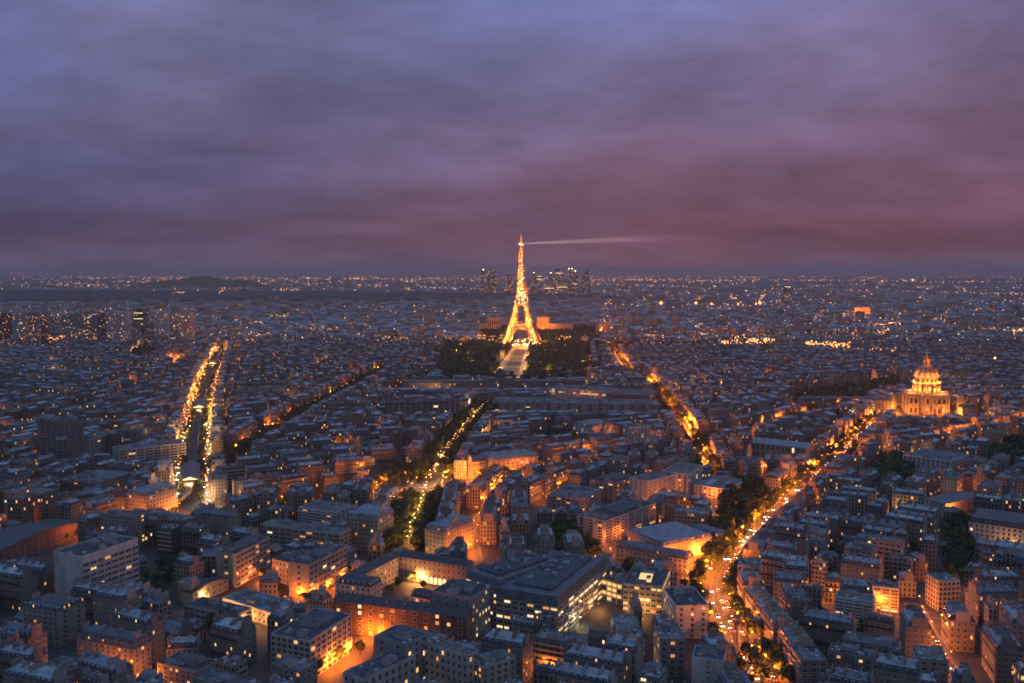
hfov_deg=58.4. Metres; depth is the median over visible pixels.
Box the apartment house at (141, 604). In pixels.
[140,598,144,609]
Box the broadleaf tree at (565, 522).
[559,518,570,526]
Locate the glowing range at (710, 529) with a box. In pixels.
[691,523,727,543]
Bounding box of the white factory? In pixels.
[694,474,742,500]
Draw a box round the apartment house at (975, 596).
[965,579,1018,625]
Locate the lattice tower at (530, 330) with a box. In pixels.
[499,236,541,345]
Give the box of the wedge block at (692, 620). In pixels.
[663,585,708,638]
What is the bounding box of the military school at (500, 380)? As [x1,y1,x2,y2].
[402,369,585,388]
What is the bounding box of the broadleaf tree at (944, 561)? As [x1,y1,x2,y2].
[940,557,951,571]
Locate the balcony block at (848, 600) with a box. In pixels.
[834,589,874,630]
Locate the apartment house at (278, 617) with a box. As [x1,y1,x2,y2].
[267,602,296,651]
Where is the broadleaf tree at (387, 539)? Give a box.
[382,530,391,548]
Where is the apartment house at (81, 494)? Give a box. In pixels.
[72,484,101,498]
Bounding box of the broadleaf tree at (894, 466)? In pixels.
[885,462,897,470]
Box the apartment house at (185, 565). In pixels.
[174,551,204,590]
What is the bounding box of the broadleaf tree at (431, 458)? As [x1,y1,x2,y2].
[423,456,434,461]
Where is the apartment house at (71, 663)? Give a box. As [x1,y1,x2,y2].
[45,656,80,682]
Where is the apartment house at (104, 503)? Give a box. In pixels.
[82,493,117,514]
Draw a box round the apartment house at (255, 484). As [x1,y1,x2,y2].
[237,478,265,495]
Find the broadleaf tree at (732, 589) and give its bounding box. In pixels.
[724,584,737,597]
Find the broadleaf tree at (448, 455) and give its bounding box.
[445,452,454,457]
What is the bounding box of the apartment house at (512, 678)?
[504,674,522,682]
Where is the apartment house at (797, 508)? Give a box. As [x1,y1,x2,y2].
[785,502,803,523]
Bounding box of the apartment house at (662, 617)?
[652,609,673,640]
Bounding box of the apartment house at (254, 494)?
[248,487,264,512]
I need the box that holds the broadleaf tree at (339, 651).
[335,645,343,656]
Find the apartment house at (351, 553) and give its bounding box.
[341,544,356,571]
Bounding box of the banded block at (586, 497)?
[547,484,600,511]
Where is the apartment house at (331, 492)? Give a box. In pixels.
[321,483,342,501]
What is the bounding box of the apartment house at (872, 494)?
[841,482,877,502]
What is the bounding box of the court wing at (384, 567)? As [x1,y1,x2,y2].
[338,552,397,587]
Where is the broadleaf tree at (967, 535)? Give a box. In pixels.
[963,531,974,538]
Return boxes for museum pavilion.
[463,317,500,328]
[537,317,572,329]
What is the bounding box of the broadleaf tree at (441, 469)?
[437,464,449,479]
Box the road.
[36,350,954,682]
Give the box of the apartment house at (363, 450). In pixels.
[361,444,379,455]
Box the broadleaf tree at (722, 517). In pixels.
[717,513,725,520]
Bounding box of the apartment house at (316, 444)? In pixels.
[310,435,333,453]
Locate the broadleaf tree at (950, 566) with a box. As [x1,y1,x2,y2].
[946,561,955,573]
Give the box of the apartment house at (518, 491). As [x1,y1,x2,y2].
[511,486,526,496]
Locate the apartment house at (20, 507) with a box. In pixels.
[7,494,33,523]
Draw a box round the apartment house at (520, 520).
[511,509,530,546]
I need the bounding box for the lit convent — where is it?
[925,491,974,509]
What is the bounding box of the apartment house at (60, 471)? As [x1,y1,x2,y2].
[47,463,77,477]
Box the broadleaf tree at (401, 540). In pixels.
[393,536,403,547]
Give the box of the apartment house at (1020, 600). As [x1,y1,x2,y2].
[998,596,1023,621]
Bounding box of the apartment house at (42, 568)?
[13,554,54,595]
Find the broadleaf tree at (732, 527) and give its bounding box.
[725,524,737,534]
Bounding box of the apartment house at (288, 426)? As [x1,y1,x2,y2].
[283,418,305,437]
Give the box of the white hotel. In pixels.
[969,508,1023,542]
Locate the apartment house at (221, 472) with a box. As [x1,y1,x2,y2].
[210,470,226,478]
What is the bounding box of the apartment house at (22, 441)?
[12,434,37,446]
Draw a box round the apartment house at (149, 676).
[136,669,164,682]
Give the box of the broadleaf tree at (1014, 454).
[1010,452,1021,458]
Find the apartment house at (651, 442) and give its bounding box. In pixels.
[645,435,658,464]
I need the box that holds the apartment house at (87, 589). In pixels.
[70,577,113,623]
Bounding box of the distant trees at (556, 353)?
[64,325,1023,638]
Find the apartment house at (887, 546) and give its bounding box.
[855,532,904,578]
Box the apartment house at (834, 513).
[818,511,856,521]
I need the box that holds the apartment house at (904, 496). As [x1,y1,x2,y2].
[892,485,925,508]
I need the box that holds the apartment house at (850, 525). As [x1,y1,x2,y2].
[840,512,877,539]
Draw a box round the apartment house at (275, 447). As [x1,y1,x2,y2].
[271,443,292,459]
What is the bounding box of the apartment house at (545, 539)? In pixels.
[535,523,554,555]
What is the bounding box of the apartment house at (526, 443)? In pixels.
[519,436,537,452]
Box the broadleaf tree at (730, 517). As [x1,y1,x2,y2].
[725,515,735,522]
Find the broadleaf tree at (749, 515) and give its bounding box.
[743,513,753,522]
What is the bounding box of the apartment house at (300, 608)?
[289,597,307,616]
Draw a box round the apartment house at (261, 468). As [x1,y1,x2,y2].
[244,461,277,478]
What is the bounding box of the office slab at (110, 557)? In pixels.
[54,533,139,595]
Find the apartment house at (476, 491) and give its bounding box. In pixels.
[466,477,486,509]
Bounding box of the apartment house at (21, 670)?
[3,654,73,682]
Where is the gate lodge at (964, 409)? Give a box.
[958,403,975,415]
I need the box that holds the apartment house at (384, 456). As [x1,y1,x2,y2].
[368,444,395,468]
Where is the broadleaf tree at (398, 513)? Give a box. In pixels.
[394,510,402,520]
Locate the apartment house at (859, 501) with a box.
[838,486,869,517]
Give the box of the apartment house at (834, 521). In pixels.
[803,507,839,547]
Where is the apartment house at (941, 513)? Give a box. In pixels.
[908,500,943,526]
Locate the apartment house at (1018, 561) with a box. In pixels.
[1013,547,1023,577]
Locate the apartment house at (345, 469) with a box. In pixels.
[331,454,363,482]
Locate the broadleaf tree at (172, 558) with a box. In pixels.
[167,555,176,561]
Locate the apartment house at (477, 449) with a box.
[469,442,488,456]
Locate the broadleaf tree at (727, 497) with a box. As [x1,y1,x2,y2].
[719,493,733,502]
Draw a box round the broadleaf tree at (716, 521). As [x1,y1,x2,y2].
[712,517,722,527]
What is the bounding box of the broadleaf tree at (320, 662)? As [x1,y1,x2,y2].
[317,658,324,668]
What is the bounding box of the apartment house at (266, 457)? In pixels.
[241,453,270,463]
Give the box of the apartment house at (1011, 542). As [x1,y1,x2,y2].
[997,535,1023,545]
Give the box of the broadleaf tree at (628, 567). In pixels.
[625,563,634,572]
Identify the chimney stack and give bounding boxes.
[126,300,128,311]
[167,310,169,340]
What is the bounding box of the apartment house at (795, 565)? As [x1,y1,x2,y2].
[783,555,808,583]
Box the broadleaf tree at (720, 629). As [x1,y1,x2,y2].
[708,626,725,636]
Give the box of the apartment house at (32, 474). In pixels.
[27,466,34,480]
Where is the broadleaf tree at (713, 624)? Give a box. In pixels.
[707,621,719,631]
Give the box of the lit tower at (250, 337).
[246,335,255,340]
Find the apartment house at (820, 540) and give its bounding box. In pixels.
[810,535,825,551]
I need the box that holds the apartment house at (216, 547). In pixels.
[210,544,226,549]
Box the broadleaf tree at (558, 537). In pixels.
[554,533,563,539]
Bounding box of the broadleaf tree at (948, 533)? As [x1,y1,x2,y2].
[942,530,956,538]
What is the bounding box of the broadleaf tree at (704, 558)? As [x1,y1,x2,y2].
[698,555,709,564]
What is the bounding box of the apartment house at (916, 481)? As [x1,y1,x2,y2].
[902,472,927,497]
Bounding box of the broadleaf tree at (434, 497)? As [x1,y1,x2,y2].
[424,493,439,503]
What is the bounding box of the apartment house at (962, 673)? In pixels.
[951,660,976,682]
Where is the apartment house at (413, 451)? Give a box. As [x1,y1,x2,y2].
[406,441,421,467]
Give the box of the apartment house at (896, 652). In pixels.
[882,643,901,655]
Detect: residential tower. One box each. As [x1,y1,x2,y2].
[0,312,12,339]
[12,310,32,342]
[28,312,40,341]
[38,311,50,344]
[62,314,73,340]
[73,313,82,339]
[81,311,100,338]
[97,313,106,339]
[106,311,131,341]
[154,311,170,337]
[169,313,179,340]
[179,312,194,341]
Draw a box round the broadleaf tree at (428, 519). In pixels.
[422,515,434,522]
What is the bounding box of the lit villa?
[573,419,604,432]
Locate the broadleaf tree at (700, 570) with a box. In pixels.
[691,568,706,574]
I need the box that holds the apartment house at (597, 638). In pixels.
[587,623,615,647]
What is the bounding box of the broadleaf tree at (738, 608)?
[731,605,743,622]
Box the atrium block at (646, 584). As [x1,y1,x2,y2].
[622,564,669,614]
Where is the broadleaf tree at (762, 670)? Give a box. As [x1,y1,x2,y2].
[753,663,772,682]
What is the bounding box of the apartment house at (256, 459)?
[235,453,262,467]
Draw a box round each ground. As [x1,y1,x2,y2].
[0,276,1023,682]
[140,348,974,591]
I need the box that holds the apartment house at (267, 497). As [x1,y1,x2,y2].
[256,484,278,521]
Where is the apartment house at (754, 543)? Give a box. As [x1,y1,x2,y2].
[742,532,767,557]
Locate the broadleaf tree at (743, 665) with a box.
[736,654,751,670]
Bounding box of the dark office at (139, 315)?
[133,309,146,334]
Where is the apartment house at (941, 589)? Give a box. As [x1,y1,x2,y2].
[925,572,960,610]
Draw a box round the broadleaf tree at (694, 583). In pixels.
[690,581,702,588]
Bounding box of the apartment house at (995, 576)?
[972,566,1022,586]
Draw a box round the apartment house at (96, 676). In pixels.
[80,665,110,682]
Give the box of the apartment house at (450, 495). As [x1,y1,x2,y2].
[439,492,457,513]
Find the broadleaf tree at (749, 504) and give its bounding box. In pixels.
[742,500,755,509]
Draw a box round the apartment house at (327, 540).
[320,537,333,545]
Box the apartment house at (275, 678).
[269,672,295,682]
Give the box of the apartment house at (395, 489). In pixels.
[388,483,398,498]
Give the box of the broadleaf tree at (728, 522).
[719,519,733,525]
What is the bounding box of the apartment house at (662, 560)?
[653,552,676,586]
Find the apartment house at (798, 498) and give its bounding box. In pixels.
[789,492,807,511]
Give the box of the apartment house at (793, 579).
[773,567,805,602]
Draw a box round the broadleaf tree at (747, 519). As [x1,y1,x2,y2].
[744,516,752,530]
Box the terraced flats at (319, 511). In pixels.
[298,500,353,524]
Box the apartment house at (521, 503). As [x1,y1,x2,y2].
[511,497,527,515]
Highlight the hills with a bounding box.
[121,276,275,288]
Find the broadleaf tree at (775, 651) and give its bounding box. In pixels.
[764,642,783,670]
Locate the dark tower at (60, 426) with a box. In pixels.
[37,416,83,438]
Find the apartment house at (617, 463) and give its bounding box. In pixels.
[607,455,628,472]
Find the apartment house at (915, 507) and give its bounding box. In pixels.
[897,500,940,534]
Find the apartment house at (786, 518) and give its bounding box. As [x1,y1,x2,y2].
[773,512,793,523]
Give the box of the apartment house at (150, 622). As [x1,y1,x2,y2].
[112,603,165,663]
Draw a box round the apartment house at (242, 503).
[223,491,251,524]
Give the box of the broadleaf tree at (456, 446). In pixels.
[452,444,461,448]
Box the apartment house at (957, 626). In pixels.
[940,599,975,652]
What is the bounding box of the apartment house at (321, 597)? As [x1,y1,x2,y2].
[305,585,332,610]
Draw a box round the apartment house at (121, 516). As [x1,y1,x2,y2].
[100,508,144,547]
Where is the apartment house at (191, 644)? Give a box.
[166,632,201,656]
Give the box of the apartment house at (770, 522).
[761,516,780,529]
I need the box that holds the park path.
[499,348,527,379]
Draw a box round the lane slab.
[577,497,656,544]
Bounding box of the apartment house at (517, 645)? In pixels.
[481,624,533,682]
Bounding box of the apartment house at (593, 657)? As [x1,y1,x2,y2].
[563,639,631,682]
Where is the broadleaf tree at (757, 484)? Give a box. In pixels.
[752,481,766,489]
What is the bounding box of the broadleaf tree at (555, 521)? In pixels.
[548,519,559,526]
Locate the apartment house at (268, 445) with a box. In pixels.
[266,439,292,452]
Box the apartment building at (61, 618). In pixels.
[21,591,85,646]
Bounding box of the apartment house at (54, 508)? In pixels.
[48,492,74,518]
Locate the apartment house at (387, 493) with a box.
[375,489,392,505]
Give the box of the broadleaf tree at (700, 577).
[690,569,706,582]
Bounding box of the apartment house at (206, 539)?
[198,530,231,557]
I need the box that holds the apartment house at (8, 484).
[0,479,20,512]
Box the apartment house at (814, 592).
[803,583,822,607]
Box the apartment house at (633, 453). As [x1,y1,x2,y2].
[628,447,640,462]
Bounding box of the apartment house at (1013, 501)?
[1004,492,1021,512]
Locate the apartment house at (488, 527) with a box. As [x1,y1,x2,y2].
[479,507,496,544]
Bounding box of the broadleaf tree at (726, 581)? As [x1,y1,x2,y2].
[721,577,736,596]
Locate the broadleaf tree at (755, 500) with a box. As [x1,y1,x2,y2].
[751,497,763,504]
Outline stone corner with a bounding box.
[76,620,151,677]
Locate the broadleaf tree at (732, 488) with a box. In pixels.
[726,484,736,497]
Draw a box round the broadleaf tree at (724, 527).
[717,525,728,529]
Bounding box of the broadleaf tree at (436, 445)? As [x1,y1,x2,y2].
[432,443,439,447]
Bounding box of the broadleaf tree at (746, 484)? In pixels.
[741,480,752,488]
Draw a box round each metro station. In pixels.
[180,461,199,484]
[192,398,206,407]
[208,359,217,363]
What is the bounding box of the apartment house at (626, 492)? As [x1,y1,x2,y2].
[616,486,636,501]
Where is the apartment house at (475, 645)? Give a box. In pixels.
[450,635,481,653]
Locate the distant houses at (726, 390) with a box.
[0,282,1023,682]
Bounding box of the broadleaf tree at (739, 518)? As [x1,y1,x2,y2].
[734,516,743,523]
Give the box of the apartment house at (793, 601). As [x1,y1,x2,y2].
[779,583,812,625]
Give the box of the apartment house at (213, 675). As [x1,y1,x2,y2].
[192,667,260,682]
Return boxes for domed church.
[902,347,949,414]
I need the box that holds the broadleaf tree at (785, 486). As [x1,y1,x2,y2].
[781,481,789,496]
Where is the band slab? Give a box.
[112,439,186,463]
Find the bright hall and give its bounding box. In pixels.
[222,588,289,625]
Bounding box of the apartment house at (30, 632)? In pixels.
[1,616,47,651]
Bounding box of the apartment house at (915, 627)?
[899,604,932,658]
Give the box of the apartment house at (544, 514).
[535,505,553,527]
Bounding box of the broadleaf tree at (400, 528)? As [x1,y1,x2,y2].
[394,524,402,530]
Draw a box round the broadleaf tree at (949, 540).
[941,536,952,544]
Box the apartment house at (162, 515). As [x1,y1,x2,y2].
[152,509,178,523]
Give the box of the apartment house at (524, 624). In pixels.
[508,612,536,657]
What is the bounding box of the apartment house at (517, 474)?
[505,469,522,482]
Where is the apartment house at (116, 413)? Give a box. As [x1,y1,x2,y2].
[105,408,127,419]
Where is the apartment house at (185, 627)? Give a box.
[159,611,193,649]
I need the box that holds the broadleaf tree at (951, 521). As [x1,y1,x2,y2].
[945,516,958,526]
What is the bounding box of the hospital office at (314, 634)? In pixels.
[270,607,351,675]
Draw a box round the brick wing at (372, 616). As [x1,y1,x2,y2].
[333,592,474,642]
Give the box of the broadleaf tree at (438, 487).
[434,484,442,490]
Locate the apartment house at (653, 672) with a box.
[638,661,666,682]
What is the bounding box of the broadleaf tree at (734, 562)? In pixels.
[729,559,737,565]
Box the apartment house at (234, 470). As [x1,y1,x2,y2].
[215,463,244,487]
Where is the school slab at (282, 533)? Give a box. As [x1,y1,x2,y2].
[260,519,351,547]
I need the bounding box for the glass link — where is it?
[601,572,626,604]
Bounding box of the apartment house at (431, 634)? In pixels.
[412,627,448,639]
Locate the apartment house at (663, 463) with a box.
[652,455,676,470]
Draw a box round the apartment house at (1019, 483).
[1014,474,1023,492]
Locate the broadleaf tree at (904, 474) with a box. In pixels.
[899,470,909,479]
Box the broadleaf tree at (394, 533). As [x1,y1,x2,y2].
[387,528,399,547]
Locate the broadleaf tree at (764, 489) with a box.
[757,485,770,495]
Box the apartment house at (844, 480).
[835,474,862,489]
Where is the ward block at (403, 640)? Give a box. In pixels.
[374,624,427,680]
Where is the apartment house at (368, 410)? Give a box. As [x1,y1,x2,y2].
[363,406,376,427]
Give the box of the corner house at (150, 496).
[126,482,177,511]
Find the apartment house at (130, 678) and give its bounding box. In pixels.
[114,673,135,682]
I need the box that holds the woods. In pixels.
[0,289,641,301]
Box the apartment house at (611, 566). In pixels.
[597,553,617,575]
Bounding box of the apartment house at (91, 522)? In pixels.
[77,508,101,542]
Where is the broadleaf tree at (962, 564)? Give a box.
[955,560,967,568]
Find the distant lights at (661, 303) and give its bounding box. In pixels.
[0,273,1023,479]
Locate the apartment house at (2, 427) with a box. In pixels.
[0,424,3,431]
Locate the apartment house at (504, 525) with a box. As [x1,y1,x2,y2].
[499,518,510,541]
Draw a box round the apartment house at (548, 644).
[534,628,576,665]
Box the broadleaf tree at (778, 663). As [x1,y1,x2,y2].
[773,657,788,679]
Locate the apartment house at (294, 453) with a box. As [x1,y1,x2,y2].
[280,447,309,474]
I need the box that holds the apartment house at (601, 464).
[592,458,607,475]
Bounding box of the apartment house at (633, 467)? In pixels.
[622,459,643,474]
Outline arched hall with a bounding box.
[751,437,814,457]
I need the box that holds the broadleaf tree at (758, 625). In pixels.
[747,617,763,638]
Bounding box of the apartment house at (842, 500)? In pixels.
[822,492,849,507]
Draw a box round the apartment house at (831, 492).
[826,489,838,496]
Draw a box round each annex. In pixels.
[203,328,222,337]
[475,649,515,682]
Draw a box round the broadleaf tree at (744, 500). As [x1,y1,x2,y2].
[740,497,748,510]
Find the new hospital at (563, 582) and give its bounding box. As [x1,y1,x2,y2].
[495,550,606,631]
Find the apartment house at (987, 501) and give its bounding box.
[972,490,1004,514]
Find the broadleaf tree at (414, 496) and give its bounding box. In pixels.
[404,492,417,501]
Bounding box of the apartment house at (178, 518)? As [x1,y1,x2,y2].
[164,513,197,524]
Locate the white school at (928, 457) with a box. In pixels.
[903,448,969,471]
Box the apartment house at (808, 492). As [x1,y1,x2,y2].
[795,485,814,511]
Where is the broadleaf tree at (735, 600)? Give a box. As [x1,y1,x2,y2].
[730,594,744,607]
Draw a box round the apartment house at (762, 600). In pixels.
[753,592,781,638]
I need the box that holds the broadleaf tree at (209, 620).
[205,610,225,631]
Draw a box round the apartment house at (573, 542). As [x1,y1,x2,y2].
[563,529,584,554]
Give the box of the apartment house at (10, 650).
[0,637,47,682]
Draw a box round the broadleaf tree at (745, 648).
[738,641,761,661]
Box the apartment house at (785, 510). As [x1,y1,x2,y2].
[776,505,795,522]
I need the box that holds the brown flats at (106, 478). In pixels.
[58,468,129,491]
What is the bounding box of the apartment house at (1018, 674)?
[1013,656,1023,682]
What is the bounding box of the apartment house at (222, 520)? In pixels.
[198,505,240,537]
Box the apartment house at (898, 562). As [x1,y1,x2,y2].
[888,552,912,581]
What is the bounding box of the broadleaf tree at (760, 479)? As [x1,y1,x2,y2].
[755,476,763,483]
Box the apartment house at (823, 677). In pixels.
[818,669,829,682]
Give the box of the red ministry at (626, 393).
[608,388,658,398]
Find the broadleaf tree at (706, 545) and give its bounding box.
[700,541,712,552]
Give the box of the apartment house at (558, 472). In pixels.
[543,462,567,490]
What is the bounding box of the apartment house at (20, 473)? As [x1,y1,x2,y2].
[0,464,29,485]
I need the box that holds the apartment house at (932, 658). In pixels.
[911,645,949,682]
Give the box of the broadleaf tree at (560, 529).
[556,525,566,534]
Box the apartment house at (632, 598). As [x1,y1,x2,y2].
[629,591,635,613]
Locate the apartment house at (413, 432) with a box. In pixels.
[406,425,422,444]
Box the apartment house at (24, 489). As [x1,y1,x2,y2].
[3,481,43,513]
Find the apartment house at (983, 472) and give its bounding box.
[972,462,992,490]
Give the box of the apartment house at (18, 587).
[0,563,37,610]
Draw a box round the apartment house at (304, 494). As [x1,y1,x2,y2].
[294,483,315,518]
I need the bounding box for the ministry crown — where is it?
[548,383,617,398]
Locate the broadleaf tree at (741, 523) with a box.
[736,519,747,528]
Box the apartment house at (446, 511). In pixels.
[437,507,455,517]
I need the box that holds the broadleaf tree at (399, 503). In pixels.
[394,499,406,508]
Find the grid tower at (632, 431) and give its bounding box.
[623,423,650,439]
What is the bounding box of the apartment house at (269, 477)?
[250,472,282,483]
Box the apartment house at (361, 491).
[352,480,371,506]
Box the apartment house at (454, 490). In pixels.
[442,487,459,514]
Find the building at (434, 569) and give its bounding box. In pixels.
[399,550,473,584]
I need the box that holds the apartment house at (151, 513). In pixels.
[132,508,156,518]
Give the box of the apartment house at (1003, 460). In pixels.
[991,453,1009,472]
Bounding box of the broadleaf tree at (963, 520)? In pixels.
[955,516,968,524]
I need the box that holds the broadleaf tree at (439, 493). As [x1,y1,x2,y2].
[434,490,441,496]
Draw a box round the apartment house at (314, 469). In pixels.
[295,458,323,489]
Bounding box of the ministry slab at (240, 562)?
[216,535,270,587]
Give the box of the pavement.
[34,350,957,682]
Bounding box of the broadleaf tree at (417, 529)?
[412,525,424,545]
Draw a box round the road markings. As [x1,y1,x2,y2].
[52,365,949,679]
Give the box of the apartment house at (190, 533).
[180,518,213,555]
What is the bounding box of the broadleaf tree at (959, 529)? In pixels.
[951,526,966,536]
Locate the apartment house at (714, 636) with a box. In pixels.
[701,627,735,662]
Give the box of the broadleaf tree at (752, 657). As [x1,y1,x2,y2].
[746,651,767,674]
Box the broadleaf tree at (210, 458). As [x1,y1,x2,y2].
[205,455,219,470]
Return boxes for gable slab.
[87,429,120,453]
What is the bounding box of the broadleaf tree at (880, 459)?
[874,457,887,462]
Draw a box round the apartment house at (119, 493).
[105,486,126,509]
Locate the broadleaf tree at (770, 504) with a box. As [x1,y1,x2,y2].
[764,499,773,512]
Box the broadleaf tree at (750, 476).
[741,473,754,478]
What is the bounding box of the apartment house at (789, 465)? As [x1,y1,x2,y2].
[778,458,796,478]
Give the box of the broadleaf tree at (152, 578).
[144,576,156,584]
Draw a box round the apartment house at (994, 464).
[980,460,999,479]
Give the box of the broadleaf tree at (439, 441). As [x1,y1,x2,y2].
[432,439,442,447]
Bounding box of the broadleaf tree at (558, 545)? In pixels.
[555,540,562,550]
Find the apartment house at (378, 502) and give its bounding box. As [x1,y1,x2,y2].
[371,500,385,505]
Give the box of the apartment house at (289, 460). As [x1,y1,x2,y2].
[284,453,314,472]
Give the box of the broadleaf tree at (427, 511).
[418,509,432,518]
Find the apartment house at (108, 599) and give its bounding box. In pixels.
[93,581,140,626]
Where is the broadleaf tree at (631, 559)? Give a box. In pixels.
[622,556,635,574]
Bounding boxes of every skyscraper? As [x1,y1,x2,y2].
[481,269,485,293]
[487,270,490,293]
[491,269,495,292]
[506,275,512,293]
[517,282,529,293]
[532,273,535,293]
[537,275,541,293]
[543,284,554,293]
[549,273,551,293]
[555,269,562,293]
[556,281,566,293]
[568,269,572,293]
[573,271,577,291]
[582,268,589,293]
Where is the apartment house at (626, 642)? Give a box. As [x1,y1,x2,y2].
[605,631,643,682]
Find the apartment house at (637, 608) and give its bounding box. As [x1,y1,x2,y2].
[631,593,642,628]
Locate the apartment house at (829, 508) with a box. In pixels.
[812,500,848,513]
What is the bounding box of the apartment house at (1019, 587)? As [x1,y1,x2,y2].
[1015,580,1023,597]
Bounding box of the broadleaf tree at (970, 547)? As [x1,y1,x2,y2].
[962,542,974,559]
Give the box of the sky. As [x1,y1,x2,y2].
[0,0,1023,275]
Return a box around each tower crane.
[547,598,620,654]
[678,599,757,668]
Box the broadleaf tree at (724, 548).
[716,541,731,556]
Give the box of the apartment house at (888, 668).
[871,647,921,682]
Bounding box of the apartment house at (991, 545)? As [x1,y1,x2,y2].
[974,536,1023,563]
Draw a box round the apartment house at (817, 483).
[806,476,824,504]
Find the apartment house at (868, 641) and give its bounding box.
[842,630,900,651]
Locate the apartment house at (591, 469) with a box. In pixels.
[582,462,598,486]
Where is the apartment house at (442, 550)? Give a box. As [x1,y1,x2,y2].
[434,546,448,556]
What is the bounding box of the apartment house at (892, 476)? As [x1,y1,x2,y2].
[879,472,903,487]
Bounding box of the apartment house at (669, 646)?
[653,622,684,677]
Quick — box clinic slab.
[288,543,347,598]
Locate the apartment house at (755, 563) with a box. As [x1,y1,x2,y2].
[737,557,760,577]
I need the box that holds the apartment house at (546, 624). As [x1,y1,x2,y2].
[536,612,557,632]
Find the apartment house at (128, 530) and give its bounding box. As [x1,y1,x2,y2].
[105,522,138,544]
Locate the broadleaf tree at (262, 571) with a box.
[257,567,265,575]
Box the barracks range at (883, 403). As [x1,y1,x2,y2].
[797,396,891,411]
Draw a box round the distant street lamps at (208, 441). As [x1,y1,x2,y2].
[175,347,872,480]
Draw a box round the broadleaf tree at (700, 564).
[695,558,706,571]
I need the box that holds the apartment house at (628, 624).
[610,614,644,660]
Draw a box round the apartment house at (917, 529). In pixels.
[882,509,927,549]
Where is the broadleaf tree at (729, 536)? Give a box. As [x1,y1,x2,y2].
[724,530,733,543]
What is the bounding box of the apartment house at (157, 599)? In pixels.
[143,586,171,619]
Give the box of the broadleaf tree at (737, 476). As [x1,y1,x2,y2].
[732,474,741,478]
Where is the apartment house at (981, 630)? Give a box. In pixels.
[978,619,992,652]
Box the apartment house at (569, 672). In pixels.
[552,657,617,682]
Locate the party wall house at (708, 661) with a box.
[692,643,726,682]
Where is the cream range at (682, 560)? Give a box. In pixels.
[616,540,693,573]
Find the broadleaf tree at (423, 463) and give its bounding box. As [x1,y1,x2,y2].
[417,460,432,475]
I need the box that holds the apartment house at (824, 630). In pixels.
[801,604,856,654]
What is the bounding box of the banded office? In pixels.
[872,579,899,612]
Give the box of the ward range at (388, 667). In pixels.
[343,651,415,682]
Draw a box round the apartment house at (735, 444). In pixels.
[727,434,742,455]
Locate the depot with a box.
[0,518,77,559]
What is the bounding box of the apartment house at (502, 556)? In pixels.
[498,548,506,560]
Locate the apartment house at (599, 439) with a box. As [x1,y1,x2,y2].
[588,433,613,450]
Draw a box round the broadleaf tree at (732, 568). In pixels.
[727,566,736,574]
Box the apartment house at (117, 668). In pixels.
[76,646,133,682]
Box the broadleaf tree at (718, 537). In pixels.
[712,534,722,542]
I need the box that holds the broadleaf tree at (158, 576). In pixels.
[150,572,162,579]
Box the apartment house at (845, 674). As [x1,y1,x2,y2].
[828,662,874,682]
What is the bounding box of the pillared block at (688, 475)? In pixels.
[662,462,702,493]
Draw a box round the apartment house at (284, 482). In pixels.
[276,470,306,501]
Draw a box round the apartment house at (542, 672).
[532,657,561,682]
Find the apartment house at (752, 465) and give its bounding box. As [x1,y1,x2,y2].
[742,456,761,477]
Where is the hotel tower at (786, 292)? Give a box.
[783,285,790,299]
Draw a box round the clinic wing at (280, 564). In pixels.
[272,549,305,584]
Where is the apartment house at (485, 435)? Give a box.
[468,431,492,442]
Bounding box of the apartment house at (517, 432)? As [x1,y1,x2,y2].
[504,427,528,439]
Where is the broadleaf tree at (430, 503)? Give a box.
[421,500,433,507]
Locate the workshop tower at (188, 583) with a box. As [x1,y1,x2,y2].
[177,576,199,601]
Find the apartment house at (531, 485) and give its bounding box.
[518,472,541,503]
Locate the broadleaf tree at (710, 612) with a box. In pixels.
[706,601,713,616]
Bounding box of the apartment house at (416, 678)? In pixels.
[412,673,458,682]
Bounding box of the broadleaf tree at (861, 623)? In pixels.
[859,618,862,632]
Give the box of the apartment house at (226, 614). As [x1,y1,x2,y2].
[215,612,233,617]
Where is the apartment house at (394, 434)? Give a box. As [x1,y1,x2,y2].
[381,423,402,452]
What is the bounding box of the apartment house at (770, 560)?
[758,546,807,585]
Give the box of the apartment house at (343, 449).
[328,443,356,463]
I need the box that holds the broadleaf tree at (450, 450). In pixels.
[444,448,453,455]
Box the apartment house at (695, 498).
[675,490,703,507]
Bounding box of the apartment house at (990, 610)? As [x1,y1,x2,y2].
[983,593,997,624]
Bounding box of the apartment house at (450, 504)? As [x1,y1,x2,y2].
[437,499,455,512]
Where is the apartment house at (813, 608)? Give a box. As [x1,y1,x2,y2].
[812,605,850,615]
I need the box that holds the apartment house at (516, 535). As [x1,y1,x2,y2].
[507,532,526,547]
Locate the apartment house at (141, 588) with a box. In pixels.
[117,577,151,598]
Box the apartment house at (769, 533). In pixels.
[754,528,774,540]
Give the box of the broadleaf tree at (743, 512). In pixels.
[741,510,751,516]
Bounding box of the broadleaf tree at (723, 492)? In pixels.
[718,489,731,496]
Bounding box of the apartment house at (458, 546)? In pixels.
[448,536,467,558]
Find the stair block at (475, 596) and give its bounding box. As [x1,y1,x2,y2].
[432,579,490,639]
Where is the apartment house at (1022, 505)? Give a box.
[1021,492,1023,512]
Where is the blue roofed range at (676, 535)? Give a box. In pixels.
[628,521,712,555]
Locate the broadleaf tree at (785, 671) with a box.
[779,664,796,682]
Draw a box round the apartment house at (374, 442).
[361,439,381,446]
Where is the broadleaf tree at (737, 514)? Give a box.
[734,511,740,518]
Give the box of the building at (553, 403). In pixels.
[492,396,658,411]
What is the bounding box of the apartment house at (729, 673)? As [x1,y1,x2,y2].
[715,662,751,682]
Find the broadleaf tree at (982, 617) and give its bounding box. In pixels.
[977,613,983,621]
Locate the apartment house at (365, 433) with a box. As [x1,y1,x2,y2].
[349,426,370,440]
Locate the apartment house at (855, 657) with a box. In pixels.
[827,643,882,672]
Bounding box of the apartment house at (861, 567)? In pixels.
[841,550,883,594]

